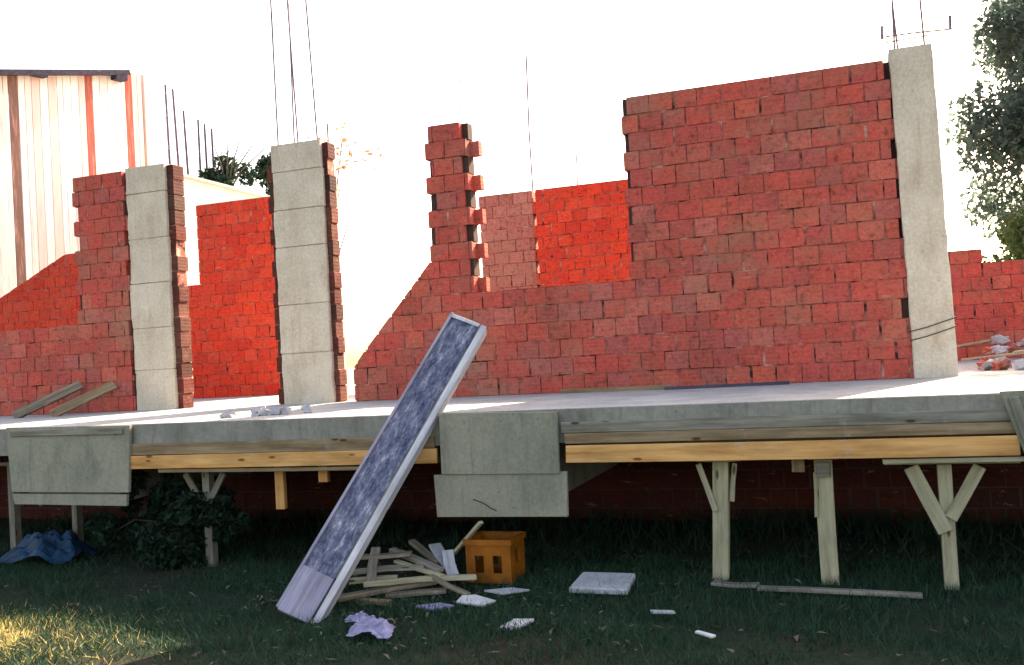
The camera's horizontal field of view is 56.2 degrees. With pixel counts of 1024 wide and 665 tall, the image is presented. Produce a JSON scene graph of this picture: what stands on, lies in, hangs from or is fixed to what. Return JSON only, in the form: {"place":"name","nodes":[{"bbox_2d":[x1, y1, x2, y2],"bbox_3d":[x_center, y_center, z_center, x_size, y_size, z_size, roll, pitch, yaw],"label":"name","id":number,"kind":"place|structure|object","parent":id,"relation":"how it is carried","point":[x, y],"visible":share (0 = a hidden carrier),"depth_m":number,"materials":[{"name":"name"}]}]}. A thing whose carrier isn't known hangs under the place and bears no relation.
{"place":"outdoors","nodes":[
{"label":"outdoors","id":0,"kind":"place"},
{"bbox_2d":[0,69,149,297],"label":"wooden barn","id":1,"kind":"structure","parent":0,"point":[59,135],"depth_m":22.88,"materials":[{"name":"white wood"}]},
{"bbox_2d":[0,367,1023,664],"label":"ground","id":2,"kind":"structure","parent":0,"point":[306,535],"depth_m":5.73,"materials":[{"name":"green plant"}]},
{"bbox_2d":[0,461,21,549],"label":"timber prop","id":3,"kind":"object","parent":2,"relation":"on","point":[15,524],"visible":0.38,"depth_m":8.43,"materials":[{"name":"grey wood"}]},
{"bbox_2d":[0,530,98,563],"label":"plastic sheet","id":4,"kind":"object","parent":2,"relation":"on","point":[53,546],"visible":1,"depth_m":7.80,"materials":[{"name":"blue plastic"}]},
{"bbox_2d":[72,505,83,555],"bbox_3d":[-3.696,1.653,8.160,0.058,0.535,0.071,-4,-1,20],"label":"timber prop","id":5,"kind":"object","parent":2,"relation":"on","point":[77,519],"visible":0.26,"depth_m":8.13,"materials":[{"name":"grey wood"}]},
{"bbox_2d":[0,601,187,664],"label":"dry grass","id":6,"kind":"structure","parent":2,"relation":"on","point":[10,624],"depth_m":5.32,"materials":[{"name":"plant"}]},
{"bbox_2d":[83,468,250,570],"bbox_3d":[-2.678,1.499,7.538,1.381,0.918,0.724,-4,-1,28],"label":"leafy shrub","id":7,"kind":"object","parent":2,"relation":"on","point":[186,505],"visible":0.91,"depth_m":7.38,"materials":[{"name":"green plant"}]},
{"bbox_2d":[164,85,170,163],"bbox_3d":[-9.206,-2.103,26.206,0.178,9.431,0.095,-4,-1,20],"label":"garden pole","id":8,"kind":"object","parent":2,"relation":"on","point":[167,128],"visible":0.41,"depth_m":26.28,"materials":[{"name":"brown metal"}]},
{"bbox_2d":[172,89,179,165],"bbox_3d":[-8.891,-2.049,26.094,0.358,9.282,0.095,-4,-1,20],"label":"garden pole","id":9,"kind":"object","parent":2,"relation":"on","point":[176,136],"visible":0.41,"depth_m":26.18,"materials":[{"name":"brown metal"}]},
{"bbox_2d":[182,111,189,174],"bbox_3d":[-8.600,-1.742,25.990,0.298,8.632,0.095,-4,-1,20],"label":"garden pole","id":10,"kind":"object","parent":2,"relation":"on","point":[186,149],"visible":0.22,"depth_m":26.07,"materials":[{"name":"brown metal"}]},
{"bbox_2d":[197,119,201,177],"bbox_3d":[-8.288,-1.612,25.878,0.103,8.330,0.095,-4,-1,20],"label":"garden pole","id":11,"kind":"object","parent":2,"relation":"on","point":[199,146],"visible":0.22,"depth_m":25.93,"materials":[{"name":"brown metal"}]},
{"bbox_2d":[203,124,207,167],"bbox_3d":[-8.046,-1.552,25.793,0.128,8.180,0.095,-4,-1,20],"label":"garden pole","id":12,"kind":"object","parent":2,"relation":"on","point":[205,146],"visible":0.22,"depth_m":25.86,"materials":[{"name":"brown metal"}]},
{"bbox_2d":[177,467,238,566],"bbox_3d":[-2.338,1.433,7.404,0.520,0.781,0.099,-4,-1,20],"label":"timber prop","id":13,"kind":"object","parent":2,"relation":"on","point":[210,486],"visible":0.58,"depth_m":7.38,"materials":[{"name":"brown wood"}]},
{"bbox_2d":[170,446,440,462],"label":"bearer beam","id":14,"kind":"structure","parent":13,"relation":"on","point":[439,454],"depth_m":6.67,"materials":[{"name":"brown wood"}]},
{"bbox_2d":[274,466,286,508],"bbox_3d":[-1.703,1.136,7.061,0.077,0.330,0.041,-4,-1,20],"label":"wood stub","id":15,"kind":"object","parent":14,"relation":"hanging from","point":[281,489],"visible":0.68,"depth_m":7.04,"materials":[{"name":"brown wood"}]},
{"bbox_2d":[318,466,329,481],"bbox_3d":[-1.362,1.016,6.942,0.077,0.133,0.042,-4,-1,20],"label":"wood stub","id":16,"kind":"object","parent":14,"relation":"hanging from","point":[323,476],"visible":0.56,"depth_m":6.92,"materials":[{"name":"brown wood"}]},
{"bbox_2d":[210,128,214,170],"bbox_3d":[-7.851,-1.490,25.723,0.103,8.030,0.095,-4,-1,20],"label":"garden pole","id":17,"kind":"object","parent":2,"relation":"on","point":[212,144],"visible":0.22,"depth_m":25.78,"materials":[{"name":"brown metal"}]},
{"bbox_2d":[182,173,268,285],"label":"white shed","id":18,"kind":"structure","parent":2,"relation":"on","point":[199,191],"depth_m":21.49,"materials":[{"name":"white metal"}]},
{"bbox_2d":[197,136,264,187],"bbox_3d":[-7.330,-1.333,25.125,1.541,7.633,1.877,-2,-2,-31],"label":"garden shrub","id":19,"kind":"object","parent":2,"relation":"on","point":[227,172],"visible":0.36,"depth_m":25.11,"materials":[{"name":"green plant"}]},
{"bbox_2d":[253,154,269,195],"bbox_3d":[-5.966,-1.114,24.635,1.192,7.018,1.032,-4,-1,20],"label":"garden conifer","id":20,"kind":"object","parent":2,"relation":"on","point":[263,164],"visible":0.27,"depth_m":24.49,"materials":[{"name":"green plant"}]},
{"bbox_2d":[307,121,381,250],"bbox_3d":[-3.799,-1.204,21.048,2.262,6.812,1.001,-4,-1,20],"label":"leafy tree","id":21,"kind":"object","parent":2,"relation":"on","point":[344,166],"visible":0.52,"depth_m":20.99,"materials":[{"name":"orange plant"}]},
{"bbox_2d":[345,611,369,621],"bbox_3d":[-0.874,1.631,5.498,0.177,0.051,0.133,-4,-1,20],"label":"plastic bag","id":22,"kind":"object","parent":2,"relation":"on","point":[361,615],"visible":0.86,"depth_m":5.49,"materials":[{"name":"white plastic"}]},
{"bbox_2d":[349,597,391,605],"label":"scrap plank","id":23,"kind":"object","parent":2,"relation":"on","point":[370,600],"visible":0.41,"depth_m":5.89,"materials":[{"name":"brown wood"}]},
{"bbox_2d":[337,581,436,601],"bbox_3d":[-0.789,1.623,6.052,0.646,0.034,0.074,-5,-1,-22],"label":"scrap plank","id":24,"kind":"object","parent":23,"relation":"on","point":[372,591],"visible":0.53,"depth_m":6.02,"materials":[{"name":"brown wood"}]},
{"bbox_2d":[349,575,397,584],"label":"scrap plank","id":25,"kind":"object","parent":24,"relation":"on","point":[358,580],"visible":0.73,"depth_m":6.16,"materials":[{"name":"brown wood"}]},
{"bbox_2d":[363,574,476,587],"bbox_3d":[-0.582,1.569,6.076,0.715,0.038,0.057,-1,-2,-10],"label":"scrap plank","id":26,"kind":"object","parent":24,"relation":"on","point":[395,581],"visible":1,"depth_m":6.05,"materials":[{"name":"brown wood"}]},
{"bbox_2d":[393,559,444,575],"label":"scrap plank","id":27,"kind":"object","parent":26,"relation":"on","point":[421,570],"visible":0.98,"depth_m":6.20,"materials":[{"name":"brown wood"}]},
{"bbox_2d":[352,564,424,574],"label":"scrap plank","id":28,"kind":"object","parent":27,"relation":"on","point":[385,568],"visible":0.79,"depth_m":6.25,"materials":[{"name":"brown wood"}]},
{"bbox_2d":[366,547,380,580],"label":"scrap plank","id":29,"kind":"object","parent":28,"relation":"on","point":[372,568],"visible":0.77,"depth_m":6.28,"materials":[{"name":"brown wood"}]},
{"bbox_2d":[389,547,443,572],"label":"scrap plank","id":30,"kind":"object","parent":28,"relation":"on","point":[416,559],"visible":0.89,"depth_m":6.33,"materials":[{"name":"brown wood"}]},
{"bbox_2d":[360,551,411,559],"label":"scrap plank","id":31,"kind":"object","parent":30,"relation":"on","point":[390,555],"visible":0.67,"depth_m":6.36,"materials":[{"name":"brown wood"}]},
{"bbox_2d":[429,574,470,594],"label":"scrap plank","id":32,"kind":"object","parent":26,"relation":"on","point":[442,582],"visible":0.92,"depth_m":5.96,"materials":[{"name":"brown wood"}]},
{"bbox_2d":[346,615,395,638],"bbox_3d":[-0.759,1.600,5.244,0.290,0.081,0.233,-4,-1,20],"label":"plastic bag","id":33,"kind":"object","parent":2,"relation":"on","point":[378,628],"visible":1,"depth_m":5.20,"materials":[{"name":"white plastic"}]},
{"bbox_2d":[276,312,486,622],"bbox_3d":[-0.783,0.820,6.301,0.267,1.924,1.756,-4,-2,42],"label":"leaning board","id":34,"kind":"object","parent":2,"relation":"on","point":[336,551],"visible":0.97,"depth_m":6.20,"materials":[{"name":"blue wood"}]},
{"bbox_2d":[385,587,446,598],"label":"scrap plank","id":35,"kind":"object","parent":2,"relation":"on","point":[443,590],"visible":0.77,"depth_m":5.98,"materials":[{"name":"brown wood"}]},
{"bbox_2d":[416,603,453,610],"bbox_3d":[-0.458,1.620,5.662,0.235,0.015,0.098,-3,4,14],"label":"tile shard","id":36,"kind":"object","parent":2,"relation":"on","point":[442,604],"visible":0.6,"depth_m":5.65,"materials":[{"name":"purple tile"}]},
{"bbox_2d":[424,574,476,581],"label":"scrap plank","id":37,"kind":"object","parent":2,"relation":"on","point":[460,580],"visible":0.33,"depth_m":6.24,"materials":[{"name":"brown wood"}]},
{"bbox_2d":[442,549,458,574],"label":"scrap plank","id":38,"kind":"object","parent":37,"relation":"on","point":[449,564],"visible":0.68,"depth_m":6.38,"materials":[{"name":"white wood"}]},
{"bbox_2d":[429,543,456,567],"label":"scrap plank","id":39,"kind":"object","parent":38,"relation":"on","point":[436,549],"visible":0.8,"depth_m":6.54,"materials":[{"name":"wood"}]},
{"bbox_2d":[408,539,440,564],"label":"scrap plank","id":40,"kind":"object","parent":39,"relation":"on","point":[422,550],"visible":0.92,"depth_m":6.58,"materials":[{"name":"brown wood"}]},
{"bbox_2d":[453,521,482,555],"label":"scrap plank","id":41,"kind":"object","parent":39,"relation":"on","point":[471,533],"visible":0.65,"depth_m":6.35,"materials":[{"name":"brown wood"}]},
{"bbox_2d":[456,595,495,606],"bbox_3d":[-0.211,1.608,5.744,0.228,0.015,0.139,2,9,13],"label":"tile shard","id":42,"kind":"object","parent":2,"relation":"on","point":[476,599],"visible":0.87,"depth_m":5.73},
{"bbox_2d":[462,531,525,583],"bbox_3d":[-0.110,1.506,6.431,0.339,0.286,0.304,-4,-1,20],"label":"plastic crate","id":43,"kind":"object","parent":2,"relation":"on","point":[505,547],"visible":0.95,"depth_m":6.33,"materials":[{"name":"orange plastic"}]},
{"bbox_2d":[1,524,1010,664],"bbox_3d":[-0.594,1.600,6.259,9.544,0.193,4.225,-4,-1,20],"label":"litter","id":44,"kind":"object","parent":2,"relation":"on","point":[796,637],"visible":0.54,"depth_m":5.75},
{"bbox_2d":[484,587,528,594],"bbox_3d":[-0.031,1.603,5.937,0.275,0.015,0.120,-3,-1,-7],"label":"tile shard","id":45,"kind":"object","parent":2,"relation":"on","point":[503,591],"visible":1,"depth_m":5.93,"materials":[{"name":"tile"}]},
{"bbox_2d":[0,0,1023,523],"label":"unfinished house","id":46,"kind":"structure","parent":2,"relation":"on","point":[790,228],"depth_m":8.34,"materials":[{"name":"brick"}]},
{"bbox_2d":[11,381,82,418],"bbox_3d":[-4.880,0.712,10.080,0.730,0.102,0.035,-31,-21,-35],"label":"loose board","id":47,"kind":"object","parent":46,"relation":"on","point":[47,400],"visible":0.88,"depth_m":10.06,"materials":[{"name":"brown wood"}]},
{"bbox_2d":[6,425,131,492],"bbox_3d":[-3.471,0.990,7.487,1.230,0.527,0.051,-4,-1,20],"label":"formwork sheet","id":48,"kind":"object","parent":46,"relation":"attached to","point":[73,459],"visible":1,"depth_m":7.47,"materials":[{"name":"grey wood"}]},
{"bbox_2d":[13,493,128,505],"bbox_3d":[-3.467,1.309,7.512,1.139,0.100,0.030,-4,-1,20],"label":"formwork sheet","id":49,"kind":"object","parent":46,"relation":"attached to","point":[72,499],"visible":1,"depth_m":7.49,"materials":[{"name":"grey concrete"}]},
{"bbox_2d":[49,381,116,416],"bbox_3d":[-4.448,0.694,9.952,0.687,0.102,0.037,-31,-21,-35],"label":"loose board","id":50,"kind":"object","parent":46,"relation":"on","point":[85,398],"visible":0.86,"depth_m":9.93,"materials":[{"name":"brown wood"}]},
{"bbox_2d":[219,409,236,417],"bbox_3d":[-2.216,0.644,7.481,0.128,0.061,0.089,-21,-4,10],"label":"mortar lump","id":51,"kind":"object","parent":46,"relation":"on","point":[230,413],"visible":0.81,"depth_m":7.45,"materials":[{"name":"concrete"}]},
{"bbox_2d":[250,408,266,416],"bbox_3d":[-1.980,0.630,7.479,0.128,0.074,0.089,6,-7,-43],"label":"mortar lump","id":52,"kind":"object","parent":46,"relation":"on","point":[256,412],"visible":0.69,"depth_m":7.47,"materials":[{"name":"concrete"}]},
{"bbox_2d":[158,466,358,472],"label":"formwork plank","id":53,"kind":"object","parent":46,"relation":"on","point":[331,468],"visible":0.77,"depth_m":6.93,"materials":[{"name":"brown wood"}]},
{"bbox_2d":[130,448,437,468],"bbox_3d":[-1.716,0.913,6.892,2.583,0.101,0.028,-4,-1,20],"label":"formwork plank","id":54,"kind":"object","parent":53,"relation":"on","point":[311,458],"visible":0.86,"depth_m":6.91,"materials":[{"name":"brown wood"}]},
{"bbox_2d":[131,436,435,454],"bbox_3d":[-1.714,0.818,6.896,2.534,0.087,0.030,-4,-1,20],"label":"formwork plank","id":55,"kind":"object","parent":54,"relation":"on","point":[310,445],"visible":0.86,"depth_m":6.92,"materials":[{"name":"brown wood"}]},
{"bbox_2d":[267,407,281,415],"bbox_3d":[-1.865,0.624,7.510,0.128,0.081,0.089,-4,-1,20],"label":"mortar lump","id":56,"kind":"object","parent":46,"relation":"on","point":[273,411],"visible":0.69,"depth_m":7.49,"materials":[{"name":"concrete"}]},
{"bbox_2d":[281,406,291,414],"bbox_3d":[-1.770,0.620,7.534,0.089,0.068,0.128,-3,-13,-17],"label":"mortar lump","id":57,"kind":"object","parent":46,"relation":"on","point":[285,410],"visible":0.81,"depth_m":7.48,"materials":[{"name":"concrete"}]},
{"bbox_2d":[301,403,312,412],"bbox_3d":[-1.628,0.613,7.585,0.089,0.048,0.128,-3,27,-26],"label":"mortar lump","id":58,"kind":"object","parent":46,"relation":"on","point":[306,408],"visible":0.81,"depth_m":7.59,"materials":[{"name":"concrete"}]},
{"bbox_2d":[439,412,559,474],"bbox_3d":[-0.090,0.723,6.294,0.830,0.416,0.028,-4,-1,20],"label":"formwork sheet","id":59,"kind":"object","parent":46,"relation":"attached to","point":[499,442],"visible":1,"depth_m":6.28,"materials":[{"name":"grey concrete"}]},
{"bbox_2d":[434,471,568,516],"bbox_3d":[-0.077,1.066,6.303,0.935,0.295,0.037,-4,-1,20],"label":"formwork sheet","id":60,"kind":"object","parent":46,"relation":"attached to","point":[501,495],"visible":1,"depth_m":6.29,"materials":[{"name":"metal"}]},
{"bbox_2d":[560,385,672,393],"bbox_3d":[0.886,0.491,8.244,1.004,0.041,0.027,-4,-1,22],"label":"floor batten","id":61,"kind":"object","parent":46,"relation":"on","point":[614,389],"visible":0.74,"depth_m":8.23,"materials":[{"name":"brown wood"}]},
{"bbox_2d":[664,381,788,389],"bbox_3d":[1.752,0.437,7.851,1.004,0.033,0.023,-4,-1,15],"label":"floor batten","id":62,"kind":"object","parent":46,"relation":"on","point":[729,385],"visible":0.89,"depth_m":7.83,"materials":[{"name":"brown wood"}]},
{"bbox_2d":[957,336,1008,346],"bbox_3d":[5.116,0.107,10.499,0.640,0.021,0.053,-10,-1,1],"label":"lath","id":63,"kind":"object","parent":46,"relation":"on","point":[977,342],"visible":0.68,"depth_m":10.47,"materials":[{"name":"brown wood"}]},
{"bbox_2d":[979,358,993,370],"bbox_3d":[4.081,0.290,8.224,0.109,0.106,0.185,-24,-24,7],"label":"broken brick","id":64,"kind":"object","parent":46,"relation":"on","point":[987,365],"visible":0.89,"depth_m":8.17,"materials":[{"name":"concrete"}]},
{"bbox_2d":[983,346,992,352],"bbox_3d":[4.697,0.173,9.457,0.088,0.071,0.086,-3,-1,-12],"label":"broken brick","id":65,"kind":"object","parent":46,"relation":"on","point":[987,349],"visible":1,"depth_m":9.45,"materials":[{"name":"red brick"}]},
{"bbox_2d":[985,345,999,353],"bbox_3d":[4.827,0.177,9.581,0.109,0.106,0.185,-5,1,-22],"label":"broken brick","id":66,"kind":"object","parent":46,"relation":"on","point":[994,349],"visible":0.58,"depth_m":9.57,"materials":[{"name":"concrete"}]},
{"bbox_2d":[992,362,1002,369],"bbox_3d":[4.122,0.284,8.112,0.084,0.074,0.088,-3,-1,-6],"label":"broken brick","id":67,"kind":"object","parent":46,"relation":"on","point":[997,365],"visible":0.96,"depth_m":8.09,"materials":[{"name":"red brick"}]},
{"bbox_2d":[991,334,1010,343],"bbox_3d":[5.323,0.084,10.453,0.185,0.106,0.109,8,17,11],"label":"broken brick","id":68,"kind":"object","parent":46,"relation":"on","point":[999,339],"visible":1,"depth_m":10.42,"materials":[{"name":"concrete"}]},
{"bbox_2d":[991,358,1010,369],"bbox_3d":[4.144,0.279,8.111,0.096,0.086,0.157,5,-31,-9],"label":"broken brick","id":69,"kind":"object","parent":46,"relation":"on","point":[1005,363],"visible":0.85,"depth_m":8.07,"materials":[{"name":"red brick"}]},
{"bbox_2d":[992,358,1010,365],"bbox_3d":[4.285,0.278,8.385,0.140,0.099,0.140,15,23,1],"label":"broken brick","id":70,"kind":"object","parent":46,"relation":"on","point":[996,360],"visible":0.23,"depth_m":8.40,"materials":[{"name":"brick"}]},
{"bbox_2d":[996,346,1008,354],"bbox_3d":[4.854,0.188,9.494,0.109,0.106,0.185,7,27,32],"label":"broken brick","id":71,"kind":"object","parent":46,"relation":"on","point":[1001,349],"visible":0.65,"depth_m":9.48,"materials":[{"name":"brick"}]},
{"bbox_2d":[999,390,1023,450],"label":"formwork sheet","id":72,"kind":"object","parent":46,"relation":"attached to","point":[1013,400],"visible":1,"depth_m":5.25,"materials":[{"name":"grey wood"}]},
{"bbox_2d":[1007,343,1023,354],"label":"broken brick","id":73,"kind":"object","parent":46,"relation":"on","point":[1013,347],"visible":0.68,"depth_m":9.35,"materials":[{"name":"red brick"}]},
{"bbox_2d":[1013,350,1023,353],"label":"lath","id":74,"kind":"object","parent":46,"relation":"on","point":[1019,351],"visible":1,"depth_m":8.21,"materials":[{"name":"brown wood"}]},
{"bbox_2d":[1014,358,1023,369],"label":"broken brick","id":75,"kind":"object","parent":46,"relation":"on","point":[1018,364],"visible":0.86,"depth_m":7.93,"materials":[{"name":"concrete"}]},
{"bbox_2d":[0,497,1023,584],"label":"weeds","id":76,"kind":"object","parent":2,"relation":"on","point":[869,526],"visible":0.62,"depth_m":7.55,"materials":[{"name":"green plant"}]},
{"bbox_2d":[500,618,533,630],"bbox_3d":[0.020,1.580,5.190,0.196,0.018,0.109,-10,9,15],"label":"tile shard","id":77,"kind":"object","parent":2,"relation":"on","point":[522,622],"visible":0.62,"depth_m":5.18,"materials":[{"name":"white tile"}]},
{"bbox_2d":[569,572,635,594],"bbox_3d":[0.562,1.555,5.941,0.379,0.040,0.310,-2,5,14],"label":"stone slab","id":78,"kind":"object","parent":2,"relation":"on","point":[590,580],"depth_m":5.89,"materials":[{"name":"stone"}]},
{"bbox_2d":[650,610,675,613],"bbox_3d":[0.830,1.539,5.277,0.145,0.014,0.042,-4,-1,19],"label":"tile shard","id":79,"kind":"object","parent":2,"relation":"on","point":[663,611],"visible":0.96,"depth_m":5.26,"materials":[{"name":"tile"}]},
{"bbox_2d":[695,630,715,637],"bbox_3d":[0.975,1.520,4.830,0.032,0.020,0.112,-2,-2,-41],"label":"tile shard","id":80,"kind":"object","parent":2,"relation":"on","point":[705,634],"visible":1,"depth_m":4.82,"materials":[{"name":"white tile"}]},
{"bbox_2d":[696,460,740,580],"bbox_3d":[1.320,1.182,6.010,0.279,0.809,0.099,-4,-1,20],"label":"timber prop","id":81,"kind":"object","parent":2,"relation":"on","point":[721,495],"visible":0.76,"depth_m":5.99,"materials":[{"name":"brown wood"}]},
{"bbox_2d":[577,433,1023,452],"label":"bearer beam","id":82,"kind":"structure","parent":81,"relation":"on","point":[801,439],"depth_m":5.86,"materials":[{"name":"brown wood"}]},
{"bbox_2d":[791,459,804,471],"bbox_3d":[1.742,0.807,5.837,0.077,0.089,0.043,-4,-1,20],"label":"wood stub","id":83,"kind":"object","parent":82,"relation":"attached to","point":[798,465],"visible":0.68,"depth_m":5.82,"materials":[{"name":"brown wood"}]},
{"bbox_2d":[711,580,759,587],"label":"scrap plank","id":84,"kind":"object","parent":2,"relation":"on","point":[733,584],"visible":0.82,"depth_m":5.79,"materials":[{"name":"grey wood"}]},
{"bbox_2d":[808,459,839,584],"bbox_3d":[1.909,1.143,5.813,0.174,0.809,0.117,-4,-1,20],"label":"timber prop","id":85,"kind":"object","parent":2,"relation":"on","point":[824,506],"visible":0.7,"depth_m":5.79,"materials":[{"name":"brown wood"}]},
{"bbox_2d":[757,585,922,598],"bbox_3d":[1.872,1.489,5.510,0.903,0.028,0.050,-4,-1,24],"label":"scrap plank","id":86,"kind":"object","parent":2,"relation":"on","point":[818,590],"visible":0.98,"depth_m":5.48,"materials":[{"name":"grey wood"}]},
{"bbox_2d":[884,457,1020,589],"bbox_3d":[2.566,1.117,5.557,0.724,0.776,0.098,-4,-1,20],"label":"timber prop","id":87,"kind":"object","parent":2,"relation":"on","point":[944,513],"visible":0.74,"depth_m":5.54,"materials":[{"name":"brown wood"}]},
{"bbox_2d":[882,456,1023,463],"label":"formwork plank","id":88,"kind":"object","parent":87,"relation":"on","point":[957,460],"visible":1,"depth_m":5.40,"materials":[{"name":"brown wood"}]},
{"bbox_2d":[566,435,1020,462],"bbox_3d":[1.573,0.702,5.718,2.609,0.112,0.037,-4,-1,20],"label":"formwork plank","id":89,"kind":"object","parent":88,"relation":"on","point":[998,445],"visible":1,"depth_m":5.65,"materials":[{"name":"brown wood"}]},
{"bbox_2d":[564,422,1015,443],"bbox_3d":[1.564,0.603,5.734,2.604,0.067,0.030,-4,-1,20],"label":"formwork plank","id":90,"kind":"object","parent":89,"relation":"on","point":[838,431],"visible":0.98,"depth_m":5.68,"materials":[{"name":"brown wood"}]},
{"bbox_2d":[561,408,1010,432],"bbox_3d":[1.541,0.534,5.743,2.603,0.072,0.026,-4,-1,20],"label":"formwork plank","id":91,"kind":"object","parent":90,"relation":"on","point":[935,416],"visible":0.97,"depth_m":5.69,"materials":[{"name":"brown wood"}]},
{"bbox_2d":[944,0,1023,240],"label":"leafy tree","id":92,"kind":"object","parent":2,"relation":"on","point":[1002,127],"visible":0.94,"depth_m":14.14,"materials":[{"name":"green plant"}]},
{"bbox_2d":[981,208,1023,262],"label":"garden bush","id":93,"kind":"object","parent":2,"relation":"on","point":[1012,240],"visible":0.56,"depth_m":12.90,"materials":[{"name":"green plant"}]},
{"bbox_2d":[0,0,1023,367],"label":"sky","id":94,"kind":"structure","parent":0,"point":[388,70],"materials":[{"name":"white"}]},
{"label":"broken brick","id":95,"kind":"object","parent":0,"visible":0},
{"bbox_2d":[961,353,1023,360],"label":"lath","id":96,"kind":"object","parent":95,"relation":"on","point":[983,357],"visible":0.9,"depth_m":8.90,"materials":[{"name":"brown wood"}]},
{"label":"broken brick","id":97,"kind":"object","parent":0,"visible":0},
{"bbox_2d":[1016,341,1023,346],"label":"broken brick","id":98,"kind":"object","parent":97,"relation":"on","point":[1020,344],"visible":0.56,"depth_m":10.36,"materials":[{"name":"concrete"}]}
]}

